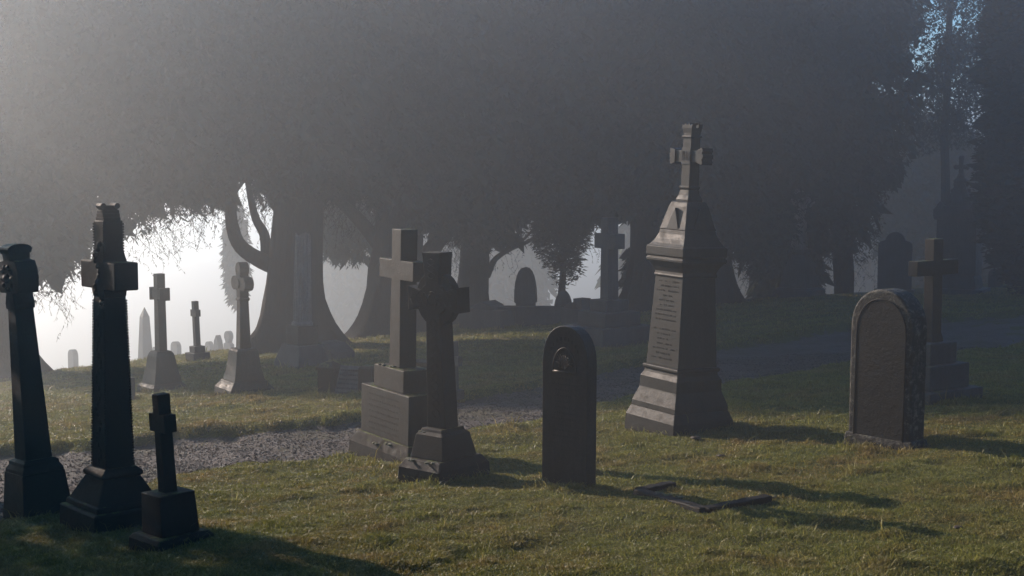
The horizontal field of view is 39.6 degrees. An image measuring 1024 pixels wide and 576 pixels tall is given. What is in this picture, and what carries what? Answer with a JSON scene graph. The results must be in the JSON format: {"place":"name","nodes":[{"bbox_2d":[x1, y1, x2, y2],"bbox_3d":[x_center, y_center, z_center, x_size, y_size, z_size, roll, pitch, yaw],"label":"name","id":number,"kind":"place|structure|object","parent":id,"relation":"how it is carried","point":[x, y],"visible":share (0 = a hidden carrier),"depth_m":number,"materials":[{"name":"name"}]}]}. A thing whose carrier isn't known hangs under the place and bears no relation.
{"place":"outdoors","nodes":[
{"label":"outdoors","id":0,"kind":"place"},
{"bbox_2d":[0,256,1023,575],"bbox_3d":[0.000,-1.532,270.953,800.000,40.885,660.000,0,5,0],"label":"ground","id":1,"kind":"structure","parent":0,"point":[200,282],"depth_m":15.90,"materials":[{"name":"green plant"}]},
{"bbox_2d":[0,244,69,519],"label":"leaning cross","id":2,"kind":"object","parent":1,"relation":"on","point":[35,479],"visible":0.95,"depth_m":13.92,"materials":[{"name":"stone"}]},
{"bbox_2d":[68,349,78,367],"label":"misty headstone","id":3,"kind":"object","parent":1,"relation":"on","point":[72,357],"visible":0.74,"depth_m":80.45,"materials":[{"name":"stone"}]},
{"bbox_2d":[0,0,173,378],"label":"yew tree","id":4,"kind":"object","parent":1,"relation":"on","point":[48,211],"visible":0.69,"depth_m":36.37,"materials":[{"name":"green plant"}]},
{"bbox_2d":[60,203,150,533],"bbox_3d":[-3.656,0.736,12.973,0.732,3.019,0.732,-4,7,-42],"label":"beaded cross","id":5,"kind":"object","parent":1,"relation":"on","point":[111,487],"visible":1,"depth_m":12.86,"materials":[{"name":"stone"}]},
{"bbox_2d":[130,377,134,399],"bbox_3d":[-6.850,1.818,25.464,0.094,0.454,0.284,-4,7,-40],"label":"headstone","id":6,"kind":"object","parent":1,"relation":"on","point":[132,379],"visible":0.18,"depth_m":25.36,"materials":[{"name":"stone"}]},
{"bbox_2d":[138,307,151,358],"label":"obelisk","id":7,"kind":"object","parent":1,"relation":"on","point":[145,345],"visible":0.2,"depth_m":74.34,"materials":[{"name":"stone"}]},
{"bbox_2d":[137,273,186,391],"bbox_3d":[-6.707,0.894,27.153,0.707,2.346,0.707,-5,7,-40],"label":"banded cross","id":8,"kind":"object","parent":1,"relation":"on","point":[161,371],"visible":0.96,"depth_m":27.04,"materials":[{"name":"stone"}]},
{"bbox_2d":[129,392,213,551],"bbox_3d":[-2.870,1.524,11.814,0.530,1.308,0.530,-8,7,-42],"label":"cross","id":9,"kind":"object","parent":1,"relation":"on","point":[169,510],"visible":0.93,"depth_m":11.74,"materials":[{"name":"stone"}]},
{"bbox_2d":[171,341,181,354],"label":"misty headstone","id":10,"kind":"object","parent":1,"relation":"on","point":[175,347],"visible":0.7,"depth_m":88.43,"materials":[{"name":"stone"}]},
{"bbox_2d":[185,301,209,361],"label":"brow cross","id":11,"kind":"object","parent":1,"relation":"on","point":[197,349],"visible":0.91,"depth_m":36.68,"materials":[{"name":"stone"}]},
{"bbox_2d":[205,341,212,350],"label":"misty headstone","id":12,"kind":"object","parent":1,"relation":"on","point":[209,344],"visible":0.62,"depth_m":92.50,"materials":[{"name":"stone"}]},
{"bbox_2d":[213,335,222,350],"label":"misty headstone","id":13,"kind":"object","parent":1,"relation":"on","point":[218,343],"visible":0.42,"depth_m":78.44,"materials":[{"name":"stone"}]},
{"bbox_2d":[223,331,233,349],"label":"misty headstone","id":14,"kind":"object","parent":1,"relation":"on","point":[228,338],"visible":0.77,"depth_m":84.44,"materials":[{"name":"stone"}]},
{"bbox_2d":[218,205,252,313],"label":"misty tree","id":15,"kind":"object","parent":1,"relation":"on","point":[231,259],"visible":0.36,"depth_m":83.74,"materials":[{"name":"grey plant"}]},
{"bbox_2d":[45,0,431,353],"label":"yew tree","id":16,"kind":"object","parent":1,"relation":"on","point":[211,104],"visible":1,"depth_m":35.73,"materials":[{"name":"green plant"}]},
{"bbox_2d":[214,262,273,394],"bbox_3d":[-4.691,0.731,24.825,0.813,2.376,0.813,-3,6,-32],"label":"clover cross","id":17,"kind":"object","parent":1,"relation":"on","point":[243,370],"visible":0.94,"depth_m":24.70,"materials":[{"name":"stone"}]},
{"bbox_2d":[274,233,327,369],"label":"broken column","id":18,"kind":"structure","parent":1,"relation":"on","point":[300,347],"depth_m":29.54,"materials":[{"name":"stone"}]},
{"bbox_2d":[318,340,360,360],"bbox_3d":[-3.963,1.433,31.255,0.857,0.510,1.252,-4,7,-40],"label":"dark tomb","id":19,"kind":"object","parent":1,"relation":"on","point":[336,349],"visible":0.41,"depth_m":30.97,"materials":[{"name":"stone"}]},
{"bbox_2d":[316,361,373,393],"bbox_3d":[-2.704,1.509,23.445,1.010,0.575,0.337,2,5,20],"label":"tablet grave","id":20,"kind":"object","parent":1,"relation":"on","point":[335,377],"visible":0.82,"depth_m":23.41,"materials":[{"name":"grey stone"}]},
{"bbox_2d":[323,211,371,333],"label":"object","id":21,"kind":"object","parent":1,"relation":"on","point":[344,288],"visible":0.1,"depth_m":147.04,"materials":[{"name":"plant"}]},
{"bbox_2d":[323,197,375,270],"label":"misty tree","id":22,"kind":"object","parent":1,"relation":"on","point":[341,254],"visible":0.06,"depth_m":54.06,"materials":[{"name":"green plant"}]},
{"bbox_2d":[349,229,426,463],"bbox_3d":[-1.251,0.669,16.269,0.637,2.688,1.404,-2,6,-34],"label":"stepped slab cross","id":23,"kind":"object","parent":1,"relation":"on","point":[394,409],"visible":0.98,"depth_m":16.12,"materials":[{"name":"stone"}]},
{"bbox_2d":[416,359,426,367],"bbox_3d":[-1.414,1.462,23.558,0.577,0.507,0.332,3,6,30],"label":"block grave","id":24,"kind":"object","parent":1,"relation":"on","point":[421,363],"visible":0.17,"depth_m":23.43,"materials":[{"name":"grey stone"}]},
{"bbox_2d":[327,0,537,338],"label":"yew tree","id":25,"kind":"object","parent":1,"relation":"on","point":[454,135],"visible":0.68,"depth_m":39.70,"materials":[{"name":"green plant"}]},
{"bbox_2d":[398,251,489,483],"bbox_3d":[-0.731,0.817,14.603,0.716,2.376,0.747,3,7,43],"label":"ringed cross","id":26,"kind":"object","parent":1,"relation":"on","point":[439,299],"visible":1,"depth_m":14.50,"materials":[{"name":"stone"}]},
{"bbox_2d":[453,341,463,399],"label":"slender cross","id":27,"kind":"object","parent":1,"relation":"on","point":[459,392],"visible":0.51,"depth_m":21.58,"materials":[{"name":"stone"}]},
{"bbox_2d":[459,300,514,329],"bbox_3d":[-0.677,0.775,38.880,1.419,0.867,0.695,4,6,35],"label":"gabled tomb","id":28,"kind":"object","parent":1,"relation":"on","point":[488,314],"visible":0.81,"depth_m":38.57,"materials":[{"name":"stone"}]},
{"bbox_2d":[423,221,559,305],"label":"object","id":29,"kind":"object","parent":1,"relation":"on","point":[501,286],"visible":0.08,"depth_m":127.13,"materials":[{"name":"plant"}]},
{"bbox_2d":[443,0,550,324],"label":"yew tree","id":30,"kind":"object","parent":1,"relation":"on","point":[474,281],"visible":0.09,"depth_m":44.04,"materials":[{"name":"green plant"}]},
{"bbox_2d":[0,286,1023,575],"bbox_3d":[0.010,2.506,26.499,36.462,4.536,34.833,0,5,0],"label":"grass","id":31,"kind":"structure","parent":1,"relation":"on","point":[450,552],"depth_m":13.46,"materials":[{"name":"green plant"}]},
{"bbox_2d":[514,267,536,305],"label":"pointed headstone","id":32,"kind":"object","parent":1,"relation":"on","point":[525,291],"visible":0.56,"depth_m":42.39,"materials":[{"name":"stone"}]},
{"bbox_2d":[497,305,563,326],"bbox_3d":[0.685,0.810,38.819,2.633,0.622,0.376,0,5,4],"label":"chest tomb","id":33,"kind":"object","parent":1,"relation":"on","point":[535,315],"depth_m":38.67,"materials":[{"name":"stone"}]},
{"bbox_2d":[523,188,597,292],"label":"conifer","id":34,"kind":"object","parent":1,"relation":"on","point":[554,259],"visible":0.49,"depth_m":43.30,"materials":[{"name":"green plant"}]},
{"bbox_2d":[554,290,571,305],"bbox_3d":[1.433,0.541,39.781,0.594,0.950,0.297,1,5,10],"label":"oval headstone","id":35,"kind":"object","parent":1,"relation":"on","point":[563,297],"visible":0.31,"depth_m":39.66,"materials":[{"name":"stone"}]},
{"bbox_2d":[542,325,596,486],"bbox_3d":[0.543,1.168,13.642,0.566,1.628,0.157,5,7,43],"label":"arched headstone","id":36,"kind":"object","parent":1,"relation":"on","point":[569,403],"visible":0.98,"depth_m":13.55,"materials":[{"name":"black stone"}]},
{"bbox_2d":[561,297,590,325],"bbox_3d":[1.680,0.665,36.759,0.666,0.822,0.493,4,7,40],"label":"stepped tomb","id":37,"kind":"object","parent":1,"relation":"on","point":[569,312],"visible":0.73,"depth_m":36.57,"materials":[{"name":"stone"}]},
{"bbox_2d":[564,217,649,347],"bbox_3d":[2.077,-0.065,30.351,1.406,2.880,1.360,-4,6,-35],"label":"broad step cross","id":38,"kind":"object","parent":1,"relation":"on","point":[609,318],"visible":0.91,"depth_m":30.12,"materials":[{"name":"stone"}]},
{"bbox_2d":[618,247,629,289],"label":"yew bush","id":39,"kind":"object","parent":1,"relation":"on","point":[623,257],"depth_m":45.98,"materials":[{"name":"green plant"}]},
{"bbox_2d":[513,0,768,311],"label":"yew tree","id":40,"kind":"object","parent":1,"relation":"on","point":[609,106],"visible":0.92,"depth_m":40.02,"materials":[{"name":"green plant"}]},
{"bbox_2d":[594,221,748,297],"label":"tree","id":41,"kind":"object","parent":1,"relation":"on","point":[624,229],"depth_m":103.15,"materials":[{"name":"plant"}]},
{"bbox_2d":[624,123,732,436],"bbox_3d":[2.083,-0.078,17.100,0.933,3.787,0.933,-1,6,-33],"label":"pedestal monument","id":42,"kind":"object","parent":1,"relation":"on","point":[686,257],"visible":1,"depth_m":16.91,"materials":[{"name":"grey stone"}]},
{"bbox_2d":[633,481,776,513],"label":"grave kerb","id":43,"kind":"structure","parent":1,"relation":"on","point":[649,490],"depth_m":12.41,"materials":[{"name":"stone"}]},
{"bbox_2d":[690,0,843,303],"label":"yew tree","id":44,"kind":"object","parent":1,"relation":"on","point":[750,228],"visible":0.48,"depth_m":41.88,"materials":[{"name":"green plant"}]},
{"bbox_2d":[745,245,833,298],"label":"yew bush","id":45,"kind":"object","parent":1,"relation":"on","point":[762,291],"visible":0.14,"depth_m":46.32,"materials":[{"name":"green plant"}]},
{"bbox_2d":[758,0,933,293],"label":"yew tree","id":46,"kind":"object","parent":1,"relation":"on","point":[869,140],"visible":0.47,"depth_m":43.34,"materials":[{"name":"green plant"}]},
{"bbox_2d":[822,216,922,293],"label":"tree","id":47,"kind":"object","parent":1,"relation":"on","point":[867,282],"visible":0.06,"depth_m":102.08,"materials":[{"name":"plant"}]},
{"bbox_2d":[843,288,927,450],"bbox_3d":[3.932,0.873,14.892,0.308,1.737,0.860,-4,7,-40],"label":"lichen headstone","id":48,"kind":"object","parent":1,"relation":"on","point":[888,365],"visible":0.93,"depth_m":14.72,"materials":[{"name":"stone"}]},
{"bbox_2d":[874,232,914,293],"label":"shouldered headstone","id":49,"kind":"object","parent":1,"relation":"on","point":[895,253],"visible":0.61,"depth_m":43.69,"materials":[{"name":"stone"}]},
{"bbox_2d":[873,0,985,203],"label":"pine tree","id":50,"kind":"object","parent":1,"relation":"on","point":[944,59],"visible":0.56,"depth_m":48.91,"materials":[{"name":"green plant"}]},
{"bbox_2d":[870,104,1004,288],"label":"yew bush","id":51,"kind":"object","parent":1,"relation":"on","point":[912,204],"visible":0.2,"depth_m":62.88,"materials":[{"name":"green plant"}]},
{"bbox_2d":[909,238,982,404],"bbox_3d":[5.504,0.451,18.622,1.069,2.193,0.833,-4,6,-35],"label":"three step cross","id":52,"kind":"object","parent":1,"relation":"on","point":[947,371],"visible":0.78,"depth_m":18.49,"materials":[{"name":"stone"}]},
{"bbox_2d":[933,156,990,294],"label":"ornate monument","id":53,"kind":"object","parent":1,"relation":"on","point":[954,216],"visible":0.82,"depth_m":42.38,"materials":[{"name":"stone"}]},
{"bbox_2d":[962,0,1023,295],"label":"tall conifer","id":54,"kind":"object","parent":1,"relation":"on","point":[997,71],"visible":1,"depth_m":39.25,"materials":[{"name":"green plant"}]},
{"bbox_2d":[0,315,1023,521],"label":"path","id":55,"kind":"structure","parent":0,"point":[967,336],"depth_m":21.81,"materials":[{"name":"grey gravel"}]},
{"bbox_2d":[74,0,984,261],"label":"sky","id":56,"kind":"structure","parent":0,"point":[204,254],"materials":[{"name":"white"}]}
]}

